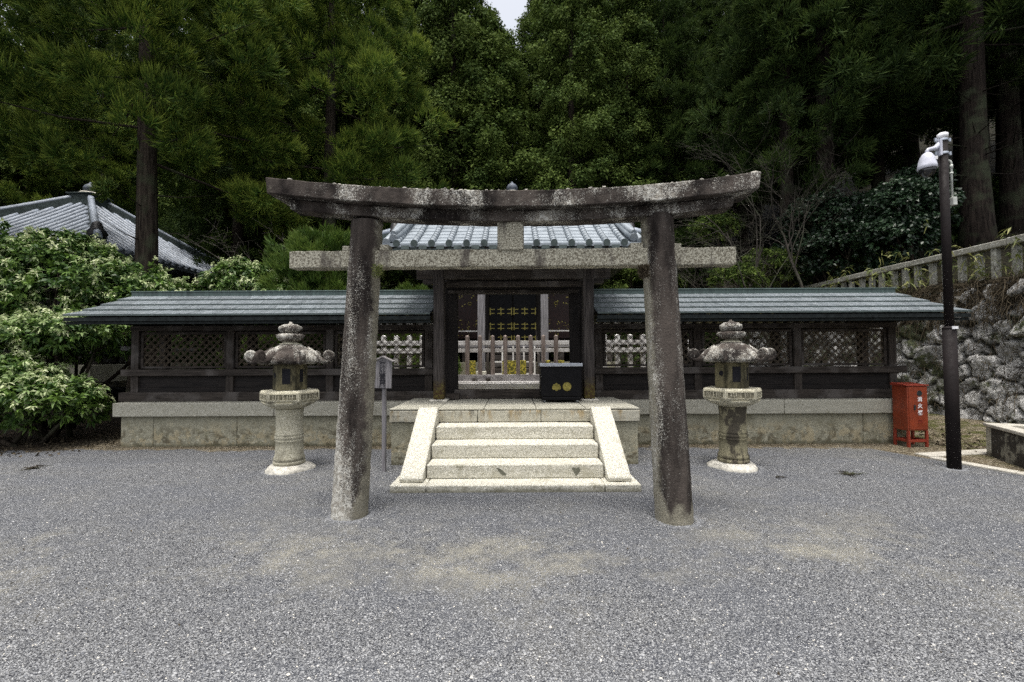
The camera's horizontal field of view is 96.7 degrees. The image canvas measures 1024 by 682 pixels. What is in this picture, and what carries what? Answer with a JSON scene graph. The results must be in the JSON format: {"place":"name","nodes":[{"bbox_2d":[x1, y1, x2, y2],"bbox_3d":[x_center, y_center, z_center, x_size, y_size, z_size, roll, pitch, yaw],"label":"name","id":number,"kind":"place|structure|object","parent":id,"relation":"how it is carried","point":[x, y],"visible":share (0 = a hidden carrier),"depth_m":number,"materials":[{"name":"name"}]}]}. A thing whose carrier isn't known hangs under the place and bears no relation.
{"place":"outdoors","nodes":[
{"label":"outdoors","id":0,"kind":"place"},
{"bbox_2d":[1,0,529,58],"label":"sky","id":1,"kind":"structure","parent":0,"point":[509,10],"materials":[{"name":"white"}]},
{"bbox_2d":[382,223,640,401],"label":"shrine gate","id":2,"kind":"structure","parent":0,"point":[451,285],"depth_m":7.25,"materials":[{"name":"brown wood"}]},
{"bbox_2d":[0,119,1023,681],"bbox_3d":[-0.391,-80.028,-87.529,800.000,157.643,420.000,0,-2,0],"label":"ground","id":3,"kind":"structure","parent":0,"point":[104,457],"depth_m":3.31,"materials":[{"name":"grey gravel"}]},
{"bbox_2d":[0,79,19,134],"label":"cedar tree","id":4,"kind":"object","parent":3,"relation":"on","point":[8,96],"visible":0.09,"depth_m":13.19,"materials":[{"name":"green plant"}]},
{"bbox_2d":[5,6,24,77],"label":"cedar tree","id":5,"kind":"object","parent":3,"relation":"on","point":[16,29],"visible":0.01,"depth_m":39.19,"materials":[{"name":"green plant"}]},
{"bbox_2d":[19,465,49,470],"bbox_3d":[-6.443,1.705,6.161,0.236,0.030,0.344,0,-2,0],"label":"fallen twig","id":6,"kind":"object","parent":3,"relation":"on","point":[32,467],"visible":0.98,"depth_m":6.12,"materials":[{"name":"brown wood"}]},
{"bbox_2d":[0,133,85,352],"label":"cedar tree","id":7,"kind":"object","parent":3,"relation":"on","point":[7,166],"visible":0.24,"depth_m":20.50,"materials":[{"name":"green plant"}]},
{"bbox_2d":[0,0,102,352],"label":"cypress tree","id":8,"kind":"object","parent":3,"relation":"on","point":[11,106],"visible":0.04,"depth_m":26.02,"materials":[{"name":"green plant"}]},
{"bbox_2d":[0,346,116,446],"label":"flowering shrub","id":9,"kind":"object","parent":3,"relation":"on","point":[34,387],"visible":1,"depth_m":7.63,"materials":[{"name":"green plant"}]},
{"bbox_2d":[0,62,120,362],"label":"cedar tree","id":10,"kind":"object","parent":3,"relation":"on","point":[16,109],"depth_m":23.09,"materials":[{"name":"green plant"}]},
{"bbox_2d":[0,434,120,456],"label":"leaf litter","id":11,"kind":"object","parent":3,"relation":"on","point":[59,448],"visible":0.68,"depth_m":7.75,"materials":[{"name":"brown plant"}]},
{"bbox_2d":[0,306,130,437],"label":"flowering shrub","id":12,"kind":"object","parent":3,"relation":"on","point":[38,327],"visible":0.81,"depth_m":8.04,"materials":[{"name":"green plant"}]},
{"bbox_2d":[0,49,179,384],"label":"cedar tree","id":13,"kind":"object","parent":3,"relation":"on","point":[114,166],"visible":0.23,"depth_m":21.40,"materials":[{"name":"green plant"}]},
{"bbox_2d":[67,1,123,179],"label":"cedar tree","id":14,"kind":"object","parent":3,"relation":"on","point":[101,43],"visible":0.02,"depth_m":32.94,"materials":[{"name":"green plant"}]},
{"bbox_2d":[80,7,127,94],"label":"cypress tree","id":15,"kind":"object","parent":3,"relation":"on","point":[109,41],"visible":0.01,"depth_m":39.81,"materials":[{"name":"green plant"}]},
{"bbox_2d":[0,217,221,429],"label":"flowering shrub","id":16,"kind":"object","parent":3,"relation":"on","point":[30,264],"visible":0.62,"depth_m":9.27,"materials":[{"name":"green plant"}]},
{"bbox_2d":[0,182,252,382],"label":"mausoleum hall","id":17,"kind":"structure","parent":3,"relation":"on","point":[79,211],"depth_m":15.88,"materials":[{"name":"grey tile"}]},
{"bbox_2d":[92,30,181,230],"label":"cedar tree","id":18,"kind":"object","parent":3,"relation":"on","point":[127,52],"depth_m":27.05,"materials":[{"name":"green plant"}]},
{"bbox_2d":[95,0,184,171],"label":"cedar tree","id":19,"kind":"object","parent":3,"relation":"on","point":[123,44],"depth_m":38.40,"materials":[{"name":"green plant"}]},
{"bbox_2d":[0,0,315,391],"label":"cedar tree","id":20,"kind":"object","parent":3,"relation":"on","point":[153,26],"visible":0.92,"depth_m":11.40,"materials":[{"name":"green plant"}]},
{"bbox_2d":[112,2,262,356],"bbox_3d":[-17.102,-12.406,25.640,8.216,28.896,8.524,-1,-2,33],"label":"cypress tree","id":21,"kind":"object","parent":3,"relation":"on","point":[162,204],"visible":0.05,"depth_m":23.16,"materials":[{"name":"green plant"}]},
{"bbox_2d":[171,345,246,368],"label":"undergrowth","id":22,"kind":"object","parent":3,"relation":"on","point":[184,357],"visible":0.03,"depth_m":18.33,"materials":[{"name":"green plant"}]},
{"bbox_2d":[174,69,262,260],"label":"cypress tree","id":23,"kind":"object","parent":3,"relation":"on","point":[213,206],"depth_m":25.71,"materials":[{"name":"green plant"}]},
{"bbox_2d":[134,0,321,336],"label":"cedar tree","id":24,"kind":"object","parent":3,"relation":"on","point":[187,220],"visible":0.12,"depth_m":19.47,"materials":[{"name":"green plant"}]},
{"bbox_2d":[189,255,293,368],"bbox_3d":[-6.345,-0.029,10.666,3.449,3.933,1.685,-1,-2,13],"label":"flowering shrub","id":25,"kind":"object","parent":3,"relation":"on","point":[225,275],"visible":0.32,"depth_m":10.24,"materials":[{"name":"green plant"}]},
{"bbox_2d":[164,213,319,344],"bbox_3d":[-6.270,-0.588,12.257,4.582,5.219,4.664,0,-2,0],"label":"bare tree","id":26,"kind":"object","parent":3,"relation":"on","point":[222,244],"visible":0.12,"depth_m":11.48,"materials":[{"name":"brown plant"}]},
{"bbox_2d":[184,1,304,353],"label":"cypress tree","id":27,"kind":"object","parent":3,"relation":"on","point":[211,219],"visible":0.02,"depth_m":21.24,"materials":[{"name":"green plant"}]},
{"bbox_2d":[63,290,432,446],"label":"lattice wall","id":28,"kind":"structure","parent":3,"relation":"on","point":[161,404],"depth_m":7.80,"materials":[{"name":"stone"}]},
{"bbox_2d":[244,322,334,474],"bbox_3d":[-2.967,0.748,6.080,1.136,2.015,0.990,0,-2,-12],"label":"stone lantern","id":29,"kind":"object","parent":3,"relation":"on","point":[289,396],"visible":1,"depth_m":5.92,"materials":[{"name":"grey stone"}]},
{"bbox_2d":[244,1,390,281],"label":"cypress tree","id":30,"kind":"object","parent":3,"relation":"on","point":[345,122],"visible":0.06,"depth_m":22.54,"materials":[{"name":"green plant"}]},
{"bbox_2d":[192,0,459,286],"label":"cedar tree","id":31,"kind":"object","parent":3,"relation":"on","point":[375,56],"visible":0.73,"depth_m":14.88,"materials":[{"name":"green plant"}]},
{"bbox_2d":[310,33,346,231],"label":"cypress tree","id":32,"kind":"object","parent":3,"relation":"on","point":[336,135],"visible":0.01,"depth_m":26.55,"materials":[{"name":"green plant"}]},
{"bbox_2d":[337,89,417,289],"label":"cypress tree","id":33,"kind":"object","parent":3,"relation":"on","point":[382,168],"visible":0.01,"depth_m":25.89,"materials":[{"name":"green plant"}]},
{"bbox_2d":[375,356,394,471],"bbox_3d":[-1.674,0.995,5.924,0.315,1.600,0.078,-1,-2,14],"label":"notice post","id":34,"kind":"object","parent":3,"relation":"on","point":[383,377],"visible":0.99,"depth_m":5.92,"materials":[{"name":"grey wood"}]},
{"bbox_2d":[358,0,448,289],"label":"cypress tree","id":35,"kind":"object","parent":3,"relation":"on","point":[393,273],"visible":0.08,"depth_m":23.04,"materials":[{"name":"green plant"}]},
{"bbox_2d":[400,0,472,281],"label":"cypress tree","id":36,"kind":"object","parent":3,"relation":"on","point":[447,174],"visible":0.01,"depth_m":26.86,"materials":[{"name":"green plant"}]},
{"bbox_2d":[383,0,515,359],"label":"cypress tree","id":37,"kind":"object","parent":3,"relation":"on","point":[456,19],"visible":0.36,"depth_m":22.58,"materials":[{"name":"green plant"}]},
{"bbox_2d":[442,6,517,179],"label":"cypress tree","id":38,"kind":"object","parent":3,"relation":"on","point":[496,11],"depth_m":28.51,"materials":[{"name":"green plant"}]},
{"bbox_2d":[438,12,554,359],"bbox_3d":[-1.067,-7.041,23.772,7.204,19.378,7.102,0,-2,1],"label":"cypress tree","id":39,"kind":"object","parent":3,"relation":"on","point":[499,54],"visible":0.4,"depth_m":22.42,"materials":[{"name":"green plant"}]},
{"bbox_2d":[10,449,1007,675],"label":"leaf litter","id":40,"kind":"object","parent":3,"relation":"on","point":[778,673],"visible":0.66,"depth_m":3.43,"materials":[{"name":"brown plant"}]},
{"bbox_2d":[266,172,760,525],"bbox_3d":[-0.034,0.095,4.240,4.476,3.277,0.405,0,-2,3],"label":"torii","id":41,"kind":"object","parent":3,"relation":"on","point":[655,210],"visible":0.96,"depth_m":4.16,"materials":[{"name":"grey stone"}]},
{"bbox_2d":[371,264,384,278],"bbox_3d":[-1.235,-0.644,4.194,0.135,0.166,0.090,0,-2,0],"label":"moss tuft","id":42,"kind":"object","parent":41,"relation":"attached to","point":[377,270],"visible":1,"depth_m":4.19,"materials":[{"name":"green plant"}]},
{"bbox_2d":[636,263,650,279],"bbox_3d":[1.179,-0.624,4.062,0.143,0.170,0.099,0,-2,0],"label":"moss tuft","id":43,"kind":"object","parent":41,"relation":"attached to","point":[642,274],"visible":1,"depth_m":4.05,"materials":[{"name":"plant"}]},
{"bbox_2d":[389,397,640,492],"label":"stone staircase","id":44,"kind":"structure","parent":3,"relation":"on","point":[490,445],"depth_m":5.61,"materials":[{"name":"stone"}]},
{"bbox_2d":[538,363,582,401],"bbox_3d":[0.752,0.646,7.143,0.650,0.600,0.460,0,-2,0],"label":"offertory box","id":45,"kind":"object","parent":44,"relation":"on","point":[560,381],"visible":1,"depth_m":6.93,"materials":[{"name":"black paint"}]},
{"bbox_2d":[504,0,577,188],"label":"cypress tree","id":46,"kind":"object","parent":3,"relation":"on","point":[523,28],"visible":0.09,"depth_m":26.85,"materials":[{"name":"green plant"}]},
{"bbox_2d":[536,8,612,189],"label":"cypress tree","id":47,"kind":"object","parent":3,"relation":"on","point":[576,38],"visible":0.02,"depth_m":27.50,"materials":[{"name":"green plant"}]},
{"bbox_2d":[512,0,640,359],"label":"cypress tree","id":48,"kind":"object","parent":3,"relation":"on","point":[558,22],"visible":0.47,"depth_m":22.02,"materials":[{"name":"green plant"}]},
{"bbox_2d":[574,0,605,121],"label":"cypress tree","id":49,"kind":"object","parent":3,"relation":"on","point":[587,11],"visible":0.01,"depth_m":32.65,"materials":[{"name":"green plant"}]},
{"bbox_2d":[586,0,695,345],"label":"cypress tree","id":50,"kind":"object","parent":3,"relation":"on","point":[641,19],"visible":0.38,"depth_m":22.68,"materials":[{"name":"green plant"}]},
{"bbox_2d":[598,0,687,336],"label":"cypress tree","id":51,"kind":"object","parent":3,"relation":"on","point":[613,135],"depth_m":26.90,"materials":[{"name":"green plant"}]},
{"bbox_2d":[607,332,722,373],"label":"undergrowth","id":52,"kind":"object","parent":3,"relation":"on","point":[623,355],"visible":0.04,"depth_m":19.28,"materials":[{"name":"green plant"}]},
{"bbox_2d":[608,0,733,287],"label":"cedar tree","id":53,"kind":"object","parent":3,"relation":"on","point":[681,36],"visible":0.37,"depth_m":22.97,"materials":[{"name":"green plant"}]},
{"bbox_2d":[655,5,691,240],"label":"cedar tree","id":54,"kind":"object","parent":3,"relation":"on","point":[677,223],"depth_m":30.70,"materials":[{"name":"green plant"}]},
{"bbox_2d":[656,0,736,279],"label":"cedar tree","id":55,"kind":"object","parent":3,"relation":"on","point":[704,32],"visible":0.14,"depth_m":27.28,"materials":[{"name":"green plant"}]},
{"bbox_2d":[662,0,734,247],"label":"cedar tree","id":56,"kind":"object","parent":3,"relation":"on","point":[725,17],"visible":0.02,"depth_m":31.15,"materials":[{"name":"green plant"}]},
{"bbox_2d":[601,88,815,344],"bbox_3d":[6.853,-2.633,15.954,6.549,9.407,6.621,-2,-2,34],"label":"bare tree","id":57,"kind":"object","parent":3,"relation":"on","point":[757,239],"visible":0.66,"depth_m":14.67,"materials":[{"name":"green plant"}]},
{"bbox_2d":[687,320,776,472],"bbox_3d":[2.941,0.720,6.080,1.137,2.015,0.990,-1,-2,8],"label":"stone lantern","id":58,"kind":"object","parent":3,"relation":"on","point":[732,394],"visible":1,"depth_m":5.91,"materials":[{"name":"grey stone"}]},
{"bbox_2d":[681,0,797,271],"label":"cedar tree","id":59,"kind":"object","parent":3,"relation":"on","point":[740,207],"visible":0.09,"depth_m":27.08,"materials":[{"name":"green plant"}]},
{"bbox_2d":[686,211,800,341],"bbox_3d":[7.744,-1.498,15.596,3.436,7.038,4.504,0,-2,0],"label":"green shrub","id":60,"kind":"object","parent":3,"relation":"on","point":[722,220],"visible":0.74,"depth_m":14.93,"materials":[{"name":"broad leaves"},{"name":"bark"}]},
{"bbox_2d":[718,8,800,244],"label":"cypress tree","id":61,"kind":"object","parent":3,"relation":"on","point":[750,210],"visible":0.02,"depth_m":31.70,"materials":[{"name":"green plant"}]},
{"bbox_2d":[676,199,849,365],"bbox_3d":[6.655,-1.288,13.461,4.823,6.573,4.517,0,-2,0],"label":"bare tree","id":62,"kind":"object","parent":3,"relation":"on","point":[764,333],"visible":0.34,"depth_m":12.85,"materials":[{"name":"brown plant"}]},
{"bbox_2d":[594,287,971,443],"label":"lattice wall","id":63,"kind":"structure","parent":3,"relation":"on","point":[798,403],"depth_m":7.81,"materials":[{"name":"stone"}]},
{"bbox_2d":[683,0,887,334],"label":"cedar tree","id":64,"kind":"object","parent":3,"relation":"on","point":[787,120],"visible":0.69,"depth_m":15.88,"materials":[{"name":"green plant"}]},
{"bbox_2d":[728,127,861,287],"bbox_3d":[8.883,-3.836,14.917,3.323,5.744,5.229,0,-2,0],"label":"bare tree","id":65,"kind":"object","parent":3,"relation":"on","point":[789,243],"visible":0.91,"depth_m":14.23,"materials":[{"name":"brown plant"}]},
{"bbox_2d":[753,146,862,229],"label":"cedar tree","id":66,"kind":"object","parent":3,"relation":"on","point":[797,170],"depth_m":27.72,"materials":[{"name":"green plant"}]},
{"bbox_2d":[733,29,903,260],"bbox_3d":[16.084,-16.047,24.949,7.672,25.219,8.615,-1,-2,15],"label":"cedar tree","id":67,"kind":"object","parent":3,"relation":"on","point":[809,223],"visible":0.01,"depth_m":24.58,"materials":[{"name":"green plant"}]},
{"bbox_2d":[727,0,937,282],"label":"cedar tree","id":68,"kind":"object","parent":3,"relation":"on","point":[869,129],"visible":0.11,"depth_m":19.49,"materials":[{"name":"green plant"}]},
{"bbox_2d":[766,185,901,287],"bbox_3d":[10.375,-3.013,14.889,3.932,3.984,2.886,-1,-2,27],"label":"glossy shrub","id":69,"kind":"object","parent":3,"relation":"on","point":[824,244],"visible":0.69,"depth_m":14.61,"materials":[{"name":"green plant"}]},
{"bbox_2d":[720,0,951,287],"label":"cedar tree","id":70,"kind":"object","parent":3,"relation":"on","point":[858,50],"visible":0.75,"depth_m":14.76,"materials":[{"name":"green plant"}]},
{"bbox_2d":[836,471,868,477],"bbox_3d":[4.182,1.636,5.607,0.328,0.030,0.295,-2,-2,41],"label":"fallen twig","id":71,"kind":"object","parent":3,"relation":"on","point":[848,473],"visible":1,"depth_m":5.62,"materials":[{"name":"brown wood"}]},
{"bbox_2d":[794,1,958,257],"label":"cedar tree","id":72,"kind":"object","parent":3,"relation":"on","point":[878,178],"visible":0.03,"depth_m":21.50,"materials":[{"name":"green plant"}]},
{"bbox_2d":[743,279,1023,423],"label":"retaining wall","id":73,"kind":"structure","parent":3,"relation":"on","point":[967,373],"depth_m":9.30,"materials":[{"name":"stone"}]},
{"bbox_2d":[780,314,1023,423],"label":"creeper tangle","id":74,"kind":"object","parent":73,"relation":"attached to","point":[1009,397],"visible":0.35,"depth_m":9.14,"materials":[{"name":"plant"}]},
{"bbox_2d":[804,275,1023,347],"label":"creeper tangle","id":75,"kind":"object","parent":73,"relation":"attached to","point":[1004,304],"visible":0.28,"depth_m":9.22,"materials":[{"name":"plant"}]},
{"bbox_2d":[804,257,1023,339],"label":"creeper tangle","id":76,"kind":"object","parent":73,"relation":"attached to","point":[969,281],"visible":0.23,"depth_m":9.38,"materials":[{"name":"plant"}]},
{"bbox_2d":[797,175,998,285],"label":"undergrowth","id":77,"kind":"object","parent":3,"relation":"on","point":[995,188],"visible":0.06,"depth_m":18.89,"materials":[{"name":"green plant"}]},
{"bbox_2d":[844,127,953,188],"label":"cypress tree","id":78,"kind":"object","parent":3,"relation":"on","point":[900,166],"visible":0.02,"depth_m":32.16,"materials":[{"name":"green plant"}]},
{"bbox_2d":[788,219,1023,292],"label":"bamboo grass","id":79,"kind":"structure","parent":3,"relation":"on","point":[953,267],"depth_m":10.77,"materials":[{"name":"green plant"}]},
{"bbox_2d":[848,163,965,276],"bbox_3d":[11.480,-3.274,13.179,3.303,4.197,2.242,0,-2,0],"label":"glossy shrub","id":80,"kind":"object","parent":3,"relation":"on","point":[919,200],"visible":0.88,"depth_m":12.74,"materials":[{"name":"green plant"}]},
{"bbox_2d":[890,382,928,447],"bbox_3d":[6.482,1.201,7.406,0.385,1.041,0.302,0,-2,-4],"label":"extinguisher cabinet","id":81,"kind":"object","parent":3,"relation":"on","point":[910,406],"visible":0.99,"depth_m":7.29,"materials":[{"name":"red paint"}]},
{"bbox_2d":[799,234,1023,288],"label":"stone balustrade","id":82,"kind":"object","parent":3,"relation":"on","point":[993,248],"visible":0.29,"depth_m":10.69,"materials":[{"name":"grey stone"}]},
{"bbox_2d":[915,138,919,160],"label":"cedar tree","id":83,"kind":"object","parent":3,"relation":"on","point":[917,139],"depth_m":39.84,"materials":[{"name":"green plant"}]},
{"bbox_2d":[819,0,1023,249],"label":"cedar tree","id":84,"kind":"object","parent":3,"relation":"on","point":[978,226],"visible":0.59,"depth_m":13.67,"materials":[{"name":"green plant"}]},
{"bbox_2d":[881,46,993,183],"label":"cedar tree","id":85,"kind":"object","parent":3,"relation":"on","point":[909,164],"visible":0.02,"depth_m":27.24,"materials":[{"name":"green plant"}]},
{"bbox_2d":[934,132,961,469],"bbox_3d":[5.741,-0.528,5.966,0.236,4.473,0.168,-1,-2,28],"label":"camera pole","id":86,"kind":"object","parent":3,"relation":"on","point":[951,396],"visible":0.93,"depth_m":5.94,"materials":[{"name":"black metal"}]},
{"bbox_2d":[917,139,942,177],"bbox_3d":[5.512,-2.406,6.017,0.324,0.508,0.215,1,-2,-30],"label":"surveillance camera","id":87,"kind":"object","parent":86,"relation":"attached to","point":[927,166],"visible":1,"depth_m":5.95,"materials":[{"name":"white paint"}]},
{"bbox_2d":[910,426,993,456],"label":"leaf litter","id":88,"kind":"object","parent":3,"relation":"on","point":[942,440],"visible":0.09,"depth_m":7.55,"materials":[{"name":"brown plant"}]},
{"bbox_2d":[926,50,994,188],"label":"cedar tree","id":89,"kind":"object","parent":3,"relation":"on","point":[955,151],"depth_m":30.34,"materials":[{"name":"brown plant"}]},
{"bbox_2d":[903,0,1023,235],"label":"cedar tree","id":90,"kind":"object","parent":3,"relation":"on","point":[1011,200],"visible":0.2,"depth_m":17.10,"materials":[{"name":"green plant"}]},
{"bbox_2d":[937,89,998,176],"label":"cedar tree","id":91,"kind":"object","parent":3,"relation":"on","point":[991,114],"visible":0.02,"depth_m":25.02,"materials":[{"name":"brown plant"}]},
{"bbox_2d":[942,97,994,133],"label":"cypress tree","id":92,"kind":"object","parent":3,"relation":"on","point":[988,113],"visible":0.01,"depth_m":40.03,"materials":[{"name":"green plant"}]},
{"bbox_2d":[914,449,1023,475],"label":"kerb","id":93,"kind":"structure","parent":3,"relation":"on","point":[939,456],"depth_m":6.44,"materials":[{"name":"stone"}]},
{"bbox_2d":[932,3,1023,166],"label":"cedar tree","id":94,"kind":"object","parent":3,"relation":"on","point":[955,132],"depth_m":20.89,"materials":[{"name":"green plant"}]},
{"bbox_2d":[983,423,1023,467],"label":"stone trough","id":95,"kind":"object","parent":3,"relation":"on","point":[1005,442],"visible":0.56,"depth_m":6.28,"materials":[{"name":"grey stone"}]},
{"bbox_2d":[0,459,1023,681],"bbox_3d":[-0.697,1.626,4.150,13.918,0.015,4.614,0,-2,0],"label":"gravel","id":96,"kind":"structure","parent":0,"point":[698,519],"depth_m":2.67,"materials":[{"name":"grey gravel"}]},
{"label":"courtyard ground","id":97,"kind":"structure","parent":0,"visible":0},
{"bbox_2d":[216,220,419,368],"bbox_3d":[-4.525,-0.220,11.219,4.602,5.410,4.118,0,-2,-23],"label":"cypress tree","id":98,"kind":"object","parent":97,"relation":"on","point":[308,239],"visible":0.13,"depth_m":10.39,"materials":[{"name":"green plant"}]},
{"bbox_2d":[376,335,424,367],"bbox_3d":[-2.688,0.480,10.128,2.760,1.222,0.125,0,-2,0],"label":"picket fence","id":99,"kind":"object","parent":97,"relation":"on","point":[410,345],"visible":0.09,"depth_m":10.08,"materials":[{"name":"white wood"}]},
{"bbox_2d":[377,280,462,374],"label":"cypress tree","id":100,"kind":"object","parent":97,"relation":"on","point":[407,285],"visible":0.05,"depth_m":12.18,"materials":[{"name":"green plant"}]},
{"bbox_2d":[458,381,538,388],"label":"wooden sill","id":101,"kind":"structure","parent":97,"relation":"on","point":[498,384],"depth_m":9.82,"materials":[{"name":"white wood"}]},
{"bbox_2d":[458,335,568,380],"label":"picket gate","id":102,"kind":"structure","parent":101,"relation":"on","point":[517,376],"depth_m":10.08,"materials":[{"name":"grey wood"}]},
{"bbox_2d":[382,182,640,374],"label":"mausoleum hall","id":103,"kind":"structure","parent":97,"relation":"on","point":[511,317],"depth_m":14.55,"materials":[{"name":"black wood"}]},
{"bbox_2d":[490,294,511,340],"bbox_3d":[-0.355,-1.061,14.578,0.720,2.240,0.085,0,-2,0],"label":"door","id":104,"kind":"structure","parent":103,"relation":"in","point":[500,304],"depth_m":14.55,"materials":[{"name":"black paint"}]},
{"bbox_2d":[513,294,535,340],"bbox_3d":[0.405,-1.065,14.578,0.720,2.240,0.085,0,-2,0],"label":"door","id":105,"kind":"structure","parent":103,"relation":"in","point":[524,305],"depth_m":14.55,"materials":[{"name":"black paint"}]},
{"bbox_2d":[603,334,688,366],"bbox_3d":[2.752,0.454,10.128,2.760,1.222,0.125,0,-2,0],"label":"picket fence","id":106,"kind":"object","parent":97,"relation":"on","point":[630,347],"visible":0.11,"depth_m":10.09,"materials":[{"name":"white wood"}]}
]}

